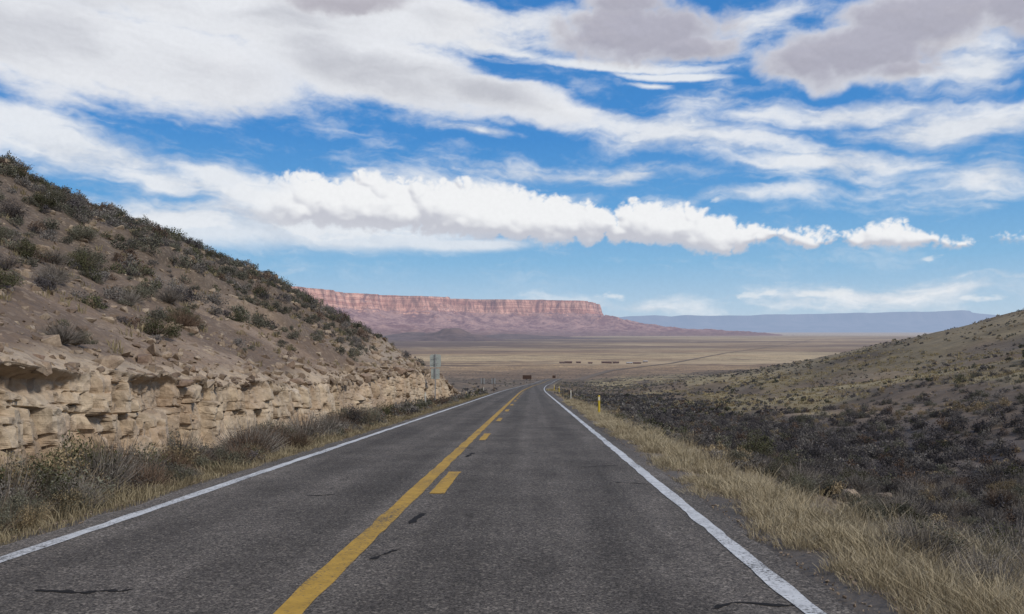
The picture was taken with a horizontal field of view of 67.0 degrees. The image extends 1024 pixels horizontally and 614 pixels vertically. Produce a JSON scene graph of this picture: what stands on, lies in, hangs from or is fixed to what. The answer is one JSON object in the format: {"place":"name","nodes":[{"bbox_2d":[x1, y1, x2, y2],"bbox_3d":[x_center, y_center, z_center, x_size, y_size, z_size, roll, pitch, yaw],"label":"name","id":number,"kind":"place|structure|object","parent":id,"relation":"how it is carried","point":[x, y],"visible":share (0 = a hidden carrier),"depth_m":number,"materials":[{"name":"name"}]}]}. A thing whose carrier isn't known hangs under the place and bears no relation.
{"place":"outdoors","nodes":[
{"label":"outdoors","id":0,"kind":"place"},
{"bbox_2d":[0,162,456,473],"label":"hill","id":1,"kind":"structure","parent":0,"point":[41,413],"depth_m":20.14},
{"bbox_2d":[0,266,23,286],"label":"desert shrub","id":2,"kind":"object","parent":1,"relation":"on","point":[5,278],"visible":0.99,"depth_m":17.33,"materials":[{"name":"green plant"}]},
{"bbox_2d":[0,252,24,270],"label":"desert shrub","id":3,"kind":"object","parent":1,"relation":"on","point":[7,263],"visible":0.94,"depth_m":20.99,"materials":[{"name":"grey plant"}]},
{"bbox_2d":[0,199,31,219],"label":"desert shrub","id":4,"kind":"object","parent":1,"relation":"on","point":[13,211],"visible":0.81,"depth_m":30.08,"materials":[{"name":"green plant"}]},
{"bbox_2d":[7,164,40,183],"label":"desert shrub","id":5,"kind":"object","parent":1,"relation":"on","point":[23,175],"visible":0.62,"depth_m":37.17,"materials":[{"name":"green plant"}]},
{"bbox_2d":[8,238,48,258],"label":"desert shrub","id":6,"kind":"object","parent":1,"relation":"on","point":[30,247],"visible":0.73,"depth_m":25.08,"materials":[{"name":"green plant"}]},
{"bbox_2d":[29,188,61,210],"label":"desert shrub","id":7,"kind":"object","parent":1,"relation":"on","point":[38,198],"visible":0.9,"depth_m":34.28,"materials":[{"name":"green plant"}]},
{"bbox_2d":[29,270,66,285],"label":"desert shrub","id":8,"kind":"object","parent":1,"relation":"on","point":[55,278],"visible":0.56,"depth_m":21.46,"materials":[{"name":"grey plant"}]},
{"bbox_2d":[40,334,61,346],"bbox_3d":[-8.483,0.652,14.215,0.351,0.308,0.479,-6,23,-22],"label":"boulder","id":9,"kind":"object","parent":1,"relation":"on","point":[53,340],"visible":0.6,"depth_m":14.17,"materials":[{"name":"stone"}]},
{"bbox_2d":[33,259,77,282],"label":"desert shrub","id":10,"kind":"object","parent":1,"relation":"on","point":[59,272],"visible":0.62,"depth_m":22.82,"materials":[{"name":"grey plant"}]},
{"bbox_2d":[40,247,72,263],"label":"desert shrub","id":11,"kind":"object","parent":1,"relation":"on","point":[55,261],"visible":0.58,"depth_m":26.80,"materials":[{"name":"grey plant"}]},
{"bbox_2d":[35,318,89,343],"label":"desert shrub","id":12,"kind":"object","parent":1,"relation":"on","point":[65,338],"visible":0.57,"depth_m":14.88,"materials":[{"name":"grey plant"}]},
{"bbox_2d":[58,250,102,270],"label":"desert shrub","id":13,"kind":"object","parent":1,"relation":"on","point":[81,260],"visible":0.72,"depth_m":27.83,"materials":[{"name":"green plant"}]},
{"bbox_2d":[67,330,100,344],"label":"desert shrub","id":14,"kind":"object","parent":1,"relation":"on","point":[91,341],"visible":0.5,"depth_m":15.61,"materials":[{"name":"grey plant"}]},
{"bbox_2d":[64,225,106,241],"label":"desert shrub","id":15,"kind":"object","parent":1,"relation":"on","point":[85,234],"visible":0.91,"depth_m":32.86,"materials":[{"name":"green plant"}]},
{"bbox_2d":[71,245,110,270],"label":"desert shrub","id":16,"kind":"object","parent":1,"relation":"on","point":[92,255],"visible":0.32,"depth_m":28.68,"materials":[{"name":"green plant"}]},
{"bbox_2d":[91,355,124,368],"bbox_3d":[-7.685,1.044,14.695,0.547,0.268,0.475,1,-2,-39],"label":"boulder","id":17,"kind":"object","parent":1,"relation":"on","point":[112,361],"visible":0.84,"depth_m":14.55,"materials":[{"name":"stone"}]},
{"bbox_2d":[111,287,145,305],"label":"desert shrub","id":18,"kind":"object","parent":1,"relation":"on","point":[132,299],"visible":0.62,"depth_m":25.24,"materials":[{"name":"grey plant"}]},
{"bbox_2d":[119,286,155,301],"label":"desert shrub","id":19,"kind":"object","parent":1,"relation":"on","point":[138,290],"visible":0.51,"depth_m":27.04,"materials":[{"name":"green plant"}]},
{"bbox_2d":[137,354,151,363],"bbox_3d":[-8.575,1.236,18.054,0.326,0.276,0.545,1,-2,-25],"label":"boulder","id":20,"kind":"object","parent":1,"relation":"on","point":[144,358],"visible":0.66,"depth_m":17.96,"materials":[{"name":"stone"}]},
{"bbox_2d":[135,313,185,337],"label":"desert shrub","id":21,"kind":"object","parent":1,"relation":"on","point":[154,327],"visible":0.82,"depth_m":21.94,"materials":[{"name":"green plant"}]},
{"bbox_2d":[154,282,185,303],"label":"desert shrub","id":22,"kind":"object","parent":1,"relation":"on","point":[170,299],"visible":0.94,"depth_m":29.34,"materials":[{"name":"grey plant"}]},
{"bbox_2d":[163,303,200,319],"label":"desert shrub","id":23,"kind":"object","parent":1,"relation":"on","point":[187,310],"visible":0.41,"depth_m":26.56,"materials":[{"name":"green plant"}]},
{"bbox_2d":[164,309,204,328],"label":"desert shrub","id":24,"kind":"object","parent":1,"relation":"on","point":[185,321],"visible":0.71,"depth_m":25.77,"materials":[{"name":"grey plant"}]},
{"bbox_2d":[0,339,858,613],"bbox_3d":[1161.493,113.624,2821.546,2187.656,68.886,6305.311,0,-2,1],"label":"road","id":25,"kind":"structure","parent":0,"point":[535,498],"depth_m":8.02,"materials":[{"name":"asphalt"}]},
{"bbox_2d":[0,0,1023,316],"bbox_3d":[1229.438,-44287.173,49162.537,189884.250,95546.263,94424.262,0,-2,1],"label":"sky","id":26,"kind":"structure","parent":0,"point":[620,158],"depth_m":88242.28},
{"bbox_2d":[0,310,1023,613],"bbox_3d":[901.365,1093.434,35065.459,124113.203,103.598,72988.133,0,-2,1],"label":"ground","id":27,"kind":"structure","parent":0,"point":[508,362],"depth_m":146.90,"materials":[{"name":"soil"}]},
{"bbox_2d":[0,506,21,536],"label":"desert shrub","id":28,"kind":"object","parent":27,"relation":"on","point":[4,519],"visible":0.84,"depth_m":8.71,"materials":[{"name":"green plant"}]},
{"bbox_2d":[0,484,36,534],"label":"desert shrub","id":29,"kind":"object","parent":27,"relation":"on","point":[16,497],"visible":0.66,"depth_m":9.35,"materials":[{"name":"green plant"}]},
{"bbox_2d":[0,446,42,502],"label":"desert shrub","id":30,"kind":"object","parent":27,"relation":"on","point":[15,469],"visible":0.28,"depth_m":10.50,"materials":[{"name":"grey plant"}]},
{"bbox_2d":[0,454,50,506],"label":"desert shrub","id":31,"kind":"object","parent":27,"relation":"on","point":[5,476],"visible":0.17,"depth_m":10.19,"materials":[{"name":"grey plant"}]},
{"bbox_2d":[0,469,57,517],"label":"desert shrub","id":32,"kind":"object","parent":27,"relation":"on","point":[1,494],"visible":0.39,"depth_m":9.95,"materials":[{"name":"green plant"}]},
{"bbox_2d":[11,501,55,528],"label":"desert shrub","id":33,"kind":"object","parent":27,"relation":"on","point":[30,521],"visible":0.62,"depth_m":9.51,"materials":[{"name":"green plant"}]},
{"bbox_2d":[9,496,60,527],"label":"desert shrub","id":34,"kind":"object","parent":27,"relation":"on","point":[36,503],"visible":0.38,"depth_m":9.76,"materials":[{"name":"green plant"}]},
{"bbox_2d":[0,448,84,512],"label":"desert shrub","id":35,"kind":"object","parent":27,"relation":"on","point":[36,469],"visible":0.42,"depth_m":10.48,"materials":[{"name":"green plant"}]},
{"bbox_2d":[10,443,107,488],"bbox_3d":[-6.938,2.575,11.457,1.762,0.992,1.348,1,-2,-35],"label":"desert shrub","id":36,"kind":"object","parent":27,"relation":"on","point":[51,457],"visible":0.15,"depth_m":11.71,"materials":[{"name":"grey plant"}]},
{"bbox_2d":[0,455,125,511],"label":"desert shrub","id":37,"kind":"object","parent":27,"relation":"on","point":[82,479],"visible":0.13,"depth_m":10.94,"materials":[{"name":"green plant"}]},
{"bbox_2d":[46,489,87,519],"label":"desert shrub","id":38,"kind":"object","parent":27,"relation":"on","point":[71,501],"visible":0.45,"depth_m":10.22,"materials":[{"name":"green plant"}]},
{"bbox_2d":[33,476,107,522],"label":"desert shrub","id":39,"kind":"object","parent":27,"relation":"on","point":[51,489],"visible":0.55,"depth_m":10.29,"materials":[{"name":"green plant"}]},
{"bbox_2d":[41,471,111,516],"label":"desert shrub","id":40,"kind":"object","parent":27,"relation":"on","point":[83,487],"visible":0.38,"depth_m":10.58,"materials":[{"name":"green plant"}]},
{"bbox_2d":[35,429,134,486],"bbox_3d":[-6.798,2.555,12.498,1.570,1.228,2.035,1,-2,-38],"label":"desert shrub","id":41,"kind":"object","parent":27,"relation":"on","point":[73,447],"visible":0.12,"depth_m":12.25,"materials":[{"name":"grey plant"}]},
{"bbox_2d":[51,434,134,478],"bbox_3d":[-6.969,2.648,12.641,1.477,1.104,1.783,1,-2,-25],"label":"desert shrub","id":42,"kind":"object","parent":27,"relation":"on","point":[81,450],"visible":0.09,"depth_m":12.69,"materials":[{"name":"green plant"}]},
{"bbox_2d":[41,447,161,498],"bbox_3d":[-6.380,2.599,11.941,1.892,0.984,1.642,1,-2,-40],"label":"desert shrub","id":43,"kind":"object","parent":27,"relation":"on","point":[95,466],"visible":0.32,"depth_m":11.88,"materials":[{"name":"green plant"}]},
{"bbox_2d":[69,449,153,491],"bbox_3d":[-6.520,2.674,12.250,1.815,0.886,1.544,0,-2,-3],"label":"desert shrub","id":44,"kind":"object","parent":27,"relation":"on","point":[121,465],"visible":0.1,"depth_m":12.16,"materials":[{"name":"green plant"}]},
{"bbox_2d":[83,433,172,474],"bbox_3d":[-6.904,2.721,13.409,2.066,1.114,1.804,1,-2,-19],"label":"desert shrub","id":45,"kind":"object","parent":27,"relation":"on","point":[128,446],"visible":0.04,"depth_m":13.57,"materials":[{"name":"grey plant"}]},
{"bbox_2d":[121,443,175,468],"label":"desert shrub","id":46,"kind":"object","parent":27,"relation":"on","point":[150,453],"visible":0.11,"depth_m":13.97,"materials":[{"name":"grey plant"}]},
{"bbox_2d":[121,456,177,493],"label":"desert shrub","id":47,"kind":"object","parent":27,"relation":"on","point":[152,472],"visible":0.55,"depth_m":12.35,"materials":[{"name":"green plant"}]},
{"bbox_2d":[156,461,199,487],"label":"desert shrub","id":48,"kind":"object","parent":27,"relation":"on","point":[187,471],"visible":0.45,"depth_m":13.30,"materials":[{"name":"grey plant"}]},
{"bbox_2d":[158,443,199,471],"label":"desert shrub","id":49,"kind":"object","parent":27,"relation":"on","point":[177,459],"visible":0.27,"depth_m":14.76,"materials":[{"name":"green plant"}]},
{"bbox_2d":[146,442,216,466],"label":"desert shrub","id":50,"kind":"object","parent":27,"relation":"on","point":[192,452],"visible":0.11,"depth_m":15.49,"materials":[{"name":"grey plant"}]},
{"bbox_2d":[151,431,214,459],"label":"desert shrub","id":51,"kind":"object","parent":27,"relation":"on","point":[178,443],"visible":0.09,"depth_m":16.15,"materials":[{"name":"grey plant"}]},
{"bbox_2d":[167,425,218,460],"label":"desert shrub","id":52,"kind":"object","parent":27,"relation":"on","point":[187,441],"visible":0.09,"depth_m":16.45,"materials":[{"name":"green plant"}]},
{"bbox_2d":[183,452,220,468],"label":"desert shrub","id":53,"kind":"object","parent":27,"relation":"on","point":[205,459],"visible":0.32,"depth_m":15.33,"materials":[{"name":"green plant"}]},
{"bbox_2d":[209,443,253,468],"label":"desert shrub","id":54,"kind":"object","parent":27,"relation":"on","point":[230,455],"visible":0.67,"depth_m":15.96,"materials":[{"name":"green plant"}]},
{"bbox_2d":[220,441,261,464],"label":"desert shrub","id":55,"kind":"object","parent":27,"relation":"on","point":[246,450],"visible":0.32,"depth_m":16.79,"materials":[{"name":"grey plant"}]},
{"bbox_2d":[216,426,274,454],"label":"desert shrub","id":56,"kind":"object","parent":27,"relation":"on","point":[245,438],"visible":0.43,"depth_m":18.17,"materials":[{"name":"grey plant"}]},
{"bbox_2d":[206,416,288,454],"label":"desert shrub","id":57,"kind":"object","parent":27,"relation":"on","point":[266,445],"visible":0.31,"depth_m":18.57,"materials":[{"name":"grey plant"}]},
{"bbox_2d":[281,428,315,450],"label":"desert shrub","id":58,"kind":"object","parent":27,"relation":"on","point":[298,440],"visible":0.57,"depth_m":20.13,"materials":[{"name":"grey plant"}]},
{"bbox_2d":[277,409,343,439],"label":"desert shrub","id":59,"kind":"object","parent":27,"relation":"on","point":[311,427],"visible":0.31,"depth_m":24.09,"materials":[{"name":"grey plant"}]},
{"bbox_2d":[310,410,347,431],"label":"desert shrub","id":60,"kind":"object","parent":27,"relation":"on","point":[328,422],"visible":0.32,"depth_m":26.18,"materials":[{"name":"grey plant"}]},
{"bbox_2d":[332,402,369,428],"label":"desert shrub","id":61,"kind":"object","parent":27,"relation":"on","point":[355,416],"visible":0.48,"depth_m":29.02,"materials":[{"name":"grey plant"}]},
{"bbox_2d":[383,332,426,339],"bbox_3d":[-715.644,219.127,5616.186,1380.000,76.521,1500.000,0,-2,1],"label":"butte","id":62,"kind":"object","parent":27,"relation":"on","point":[405,335],"visible":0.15,"depth_m":5366.79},
{"bbox_2d":[430,354,440,399],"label":"road sign","id":63,"kind":"object","parent":27,"relation":"on","point":[435,360],"visible":0.96,"depth_m":56.09,"materials":[{"name":"metal"}]},
{"bbox_2d":[396,328,503,340],"bbox_3d":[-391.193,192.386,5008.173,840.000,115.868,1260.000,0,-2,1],"label":"butte","id":64,"kind":"object","parent":27,"relation":"on","point":[452,334],"visible":0.59,"depth_m":4811.18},
{"bbox_2d":[0,158,1017,613],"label":"loose stones","id":65,"kind":"object","parent":27,"relation":"on","point":[210,380],"visible":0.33,"depth_m":23.55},
{"bbox_2d":[0,150,1023,533],"bbox_3d":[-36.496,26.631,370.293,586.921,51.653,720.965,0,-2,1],"label":"desert scrub","id":66,"kind":"object","parent":27,"relation":"on","point":[718,428],"visible":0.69,"depth_m":39.87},
{"bbox_2d":[0,182,1023,613],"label":"dry grass","id":67,"kind":"structure","parent":27,"relation":"on","point":[924,582],"depth_m":9.43,"materials":[{"name":"beige plant"}]},
{"bbox_2d":[292,286,782,336],"bbox_3d":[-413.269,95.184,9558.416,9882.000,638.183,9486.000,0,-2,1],"label":"mesa","id":68,"kind":"structure","parent":27,"relation":"on","point":[384,315],"depth_m":10453.07,"materials":[{"name":"red stone"}]},
{"bbox_2d":[484,334,611,338],"bbox_3d":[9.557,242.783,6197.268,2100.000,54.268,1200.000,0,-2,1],"label":"butte","id":69,"kind":"object","parent":27,"relation":"on","point":[511,336],"visible":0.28,"depth_m":6037.37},
{"bbox_2d":[681,434,712,448],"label":"desert shrub","id":70,"kind":"object","parent":27,"relation":"on","point":[697,442],"visible":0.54,"depth_m":22.37,"materials":[{"name":"grey plant"}]},
{"bbox_2d":[722,449,753,463],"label":"desert shrub","id":71,"kind":"object","parent":27,"relation":"on","point":[740,455],"visible":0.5,"depth_m":18.34,"materials":[{"name":"grey plant"}]},
{"bbox_2d":[734,429,779,456],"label":"desert shrub","id":72,"kind":"object","parent":27,"relation":"on","point":[757,444],"visible":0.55,"depth_m":23.17,"materials":[{"name":"green plant"}]},
{"bbox_2d":[757,456,788,482],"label":"desert shrub","id":73,"kind":"object","parent":27,"relation":"on","point":[778,472],"visible":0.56,"depth_m":15.31,"materials":[{"name":"green plant"}]},
{"bbox_2d":[779,473,820,497],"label":"desert shrub","id":74,"kind":"object","parent":27,"relation":"on","point":[804,481],"visible":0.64,"depth_m":13.46,"materials":[{"name":"grey plant"}]},
{"bbox_2d":[774,460,828,491],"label":"desert shrub","id":75,"kind":"object","parent":27,"relation":"on","point":[804,474],"visible":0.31,"depth_m":14.66,"materials":[{"name":"grey plant"}]},
{"bbox_2d":[619,310,995,331],"bbox_3d":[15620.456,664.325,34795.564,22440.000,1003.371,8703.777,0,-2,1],"label":"plateau","id":76,"kind":"structure","parent":27,"relation":"on","point":[937,321],"depth_m":34045.39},
{"bbox_2d":[839,466,876,484],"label":"desert shrub","id":77,"kind":"object","parent":27,"relation":"on","point":[850,474],"visible":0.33,"depth_m":21.54,"materials":[{"name":"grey plant"}]},
{"bbox_2d":[840,497,878,518],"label":"desert shrub","id":78,"kind":"object","parent":27,"relation":"on","point":[861,505],"visible":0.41,"depth_m":10.53,"materials":[{"name":"grey plant"}]},
{"bbox_2d":[832,489,887,504],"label":"desert shrub","id":79,"kind":"object","parent":27,"relation":"on","point":[858,496],"visible":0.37,"depth_m":13.63,"materials":[{"name":"grey plant"}]},
{"bbox_2d":[844,472,884,494],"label":"desert shrub","id":80,"kind":"object","parent":27,"relation":"on","point":[861,485],"visible":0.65,"depth_m":19.85,"materials":[{"name":"grey plant"}]},
{"bbox_2d":[867,477,915,496],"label":"desert shrub","id":81,"kind":"object","parent":27,"relation":"on","point":[888,487],"visible":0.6,"depth_m":20.04,"materials":[{"name":"grey plant"}]},
{"bbox_2d":[866,495,921,523],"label":"desert shrub","id":82,"kind":"object","parent":27,"relation":"on","point":[897,509],"visible":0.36,"depth_m":9.93,"materials":[{"name":"grey plant"}]},
{"bbox_2d":[866,501,936,523],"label":"desert shrub","id":83,"kind":"object","parent":27,"relation":"on","point":[923,516],"visible":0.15,"depth_m":9.97,"materials":[{"name":"grey plant"}]},
{"bbox_2d":[868,486,942,524],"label":"desert shrub","id":84,"kind":"object","parent":27,"relation":"on","point":[916,508],"visible":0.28,"depth_m":10.38,"materials":[{"name":"grey plant"}]},
{"bbox_2d":[874,512,948,541],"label":"desert shrub","id":85,"kind":"object","parent":27,"relation":"on","point":[915,518],"visible":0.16,"depth_m":8.31,"materials":[{"name":"grey plant"}]},
{"bbox_2d":[866,514,975,568],"bbox_3d":[3.886,2.252,7.386,1.009,0.530,0.988,0,-2,13],"label":"desert shrub","id":86,"kind":"object","parent":27,"relation":"on","point":[914,534],"visible":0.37,"depth_m":7.37,"materials":[{"name":"grey plant"}]},
{"bbox_2d":[887,525,957,567],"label":"desert shrub","id":87,"kind":"object","parent":27,"relation":"on","point":[918,540],"visible":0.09,"depth_m":7.35,"materials":[{"name":"grey plant"}]},
{"bbox_2d":[866,519,980,563],"bbox_3d":[4.002,2.313,7.441,1.066,0.455,0.928,0,-2,-15],"label":"desert shrub","id":88,"kind":"object","parent":27,"relation":"on","point":[951,542],"visible":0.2,"depth_m":7.46,"materials":[{"name":"grey plant"}]},
{"bbox_2d":[911,481,951,500],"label":"desert shrub","id":89,"kind":"object","parent":27,"relation":"on","point":[935,493],"visible":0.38,"depth_m":20.40,"materials":[{"name":"grey plant"}]},
{"bbox_2d":[906,495,959,522],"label":"desert shrub","id":90,"kind":"object","parent":27,"relation":"on","point":[928,505],"visible":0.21,"depth_m":12.73,"materials":[{"name":"grey plant"}]},
{"bbox_2d":[937,495,984,516],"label":"desert shrub","id":91,"kind":"object","parent":27,"relation":"on","point":[956,502],"visible":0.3,"depth_m":17.75,"materials":[{"name":"grey plant"}]},
{"bbox_2d":[935,513,999,538],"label":"desert shrub","id":92,"kind":"object","parent":27,"relation":"on","point":[981,525],"visible":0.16,"depth_m":9.96,"materials":[{"name":"grey plant"}]},
{"bbox_2d":[950,480,987,494],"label":"desert shrub","id":93,"kind":"object","parent":27,"relation":"on","point":[967,485],"visible":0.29,"depth_m":22.25,"materials":[{"name":"grey plant"}]},
{"bbox_2d":[936,517,1006,555],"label":"desert shrub","id":94,"kind":"object","parent":27,"relation":"on","point":[979,533],"visible":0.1,"depth_m":8.47,"materials":[{"name":"grey plant"}]},
{"bbox_2d":[938,539,1023,591],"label":"desert shrub","id":95,"kind":"object","parent":27,"relation":"on","point":[985,567],"visible":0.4,"depth_m":6.35,"materials":[{"name":"grey plant"}]},
{"bbox_2d":[967,473,997,489],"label":"desert shrub","id":96,"kind":"object","parent":27,"relation":"on","point":[974,478],"visible":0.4,"depth_m":23.50,"materials":[{"name":"grey plant"}]},
{"bbox_2d":[960,502,1005,522],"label":"desert shrub","id":97,"kind":"object","parent":27,"relation":"on","point":[972,508],"visible":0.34,"depth_m":16.56,"materials":[{"name":"grey plant"}]},
{"bbox_2d":[972,507,1011,525],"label":"desert shrub","id":98,"kind":"object","parent":27,"relation":"on","point":[991,516],"visible":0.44,"depth_m":15.94,"materials":[{"name":"grey plant"}]},
{"bbox_2d":[964,518,1023,552],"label":"desert shrub","id":99,"kind":"object","parent":27,"relation":"on","point":[991,528],"visible":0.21,"depth_m":8.71,"materials":[{"name":"grey plant"}]},
{"bbox_2d":[973,513,1023,556],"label":"desert shrub","id":100,"kind":"object","parent":27,"relation":"on","point":[1020,539],"visible":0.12,"depth_m":8.46,"materials":[{"name":"grey plant"}]},
{"bbox_2d":[973,513,1023,546],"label":"desert shrub","id":101,"kind":"object","parent":27,"relation":"on","point":[1017,520],"visible":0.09,"depth_m":9.50,"materials":[{"name":"grey plant"}]},
{"bbox_2d":[976,483,1023,509],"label":"desert shrub","id":102,"kind":"object","parent":27,"relation":"on","point":[1019,499],"visible":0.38,"depth_m":19.56,"materials":[{"name":"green plant"}]},
{"bbox_2d":[980,488,1023,510],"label":"desert shrub","id":103,"kind":"object","parent":27,"relation":"on","point":[1009,498],"visible":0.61,"depth_m":19.40,"materials":[{"name":"grey plant"}]},
{"bbox_2d":[983,477,1021,493],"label":"desert shrub","id":104,"kind":"object","parent":27,"relation":"on","point":[1001,486],"visible":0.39,"depth_m":22.42,"materials":[{"name":"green plant"}]},
{"bbox_2d":[988,540,1023,581],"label":"desert shrub","id":105,"kind":"object","parent":27,"relation":"on","point":[1019,560],"visible":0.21,"depth_m":7.16,"materials":[{"name":"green plant"}]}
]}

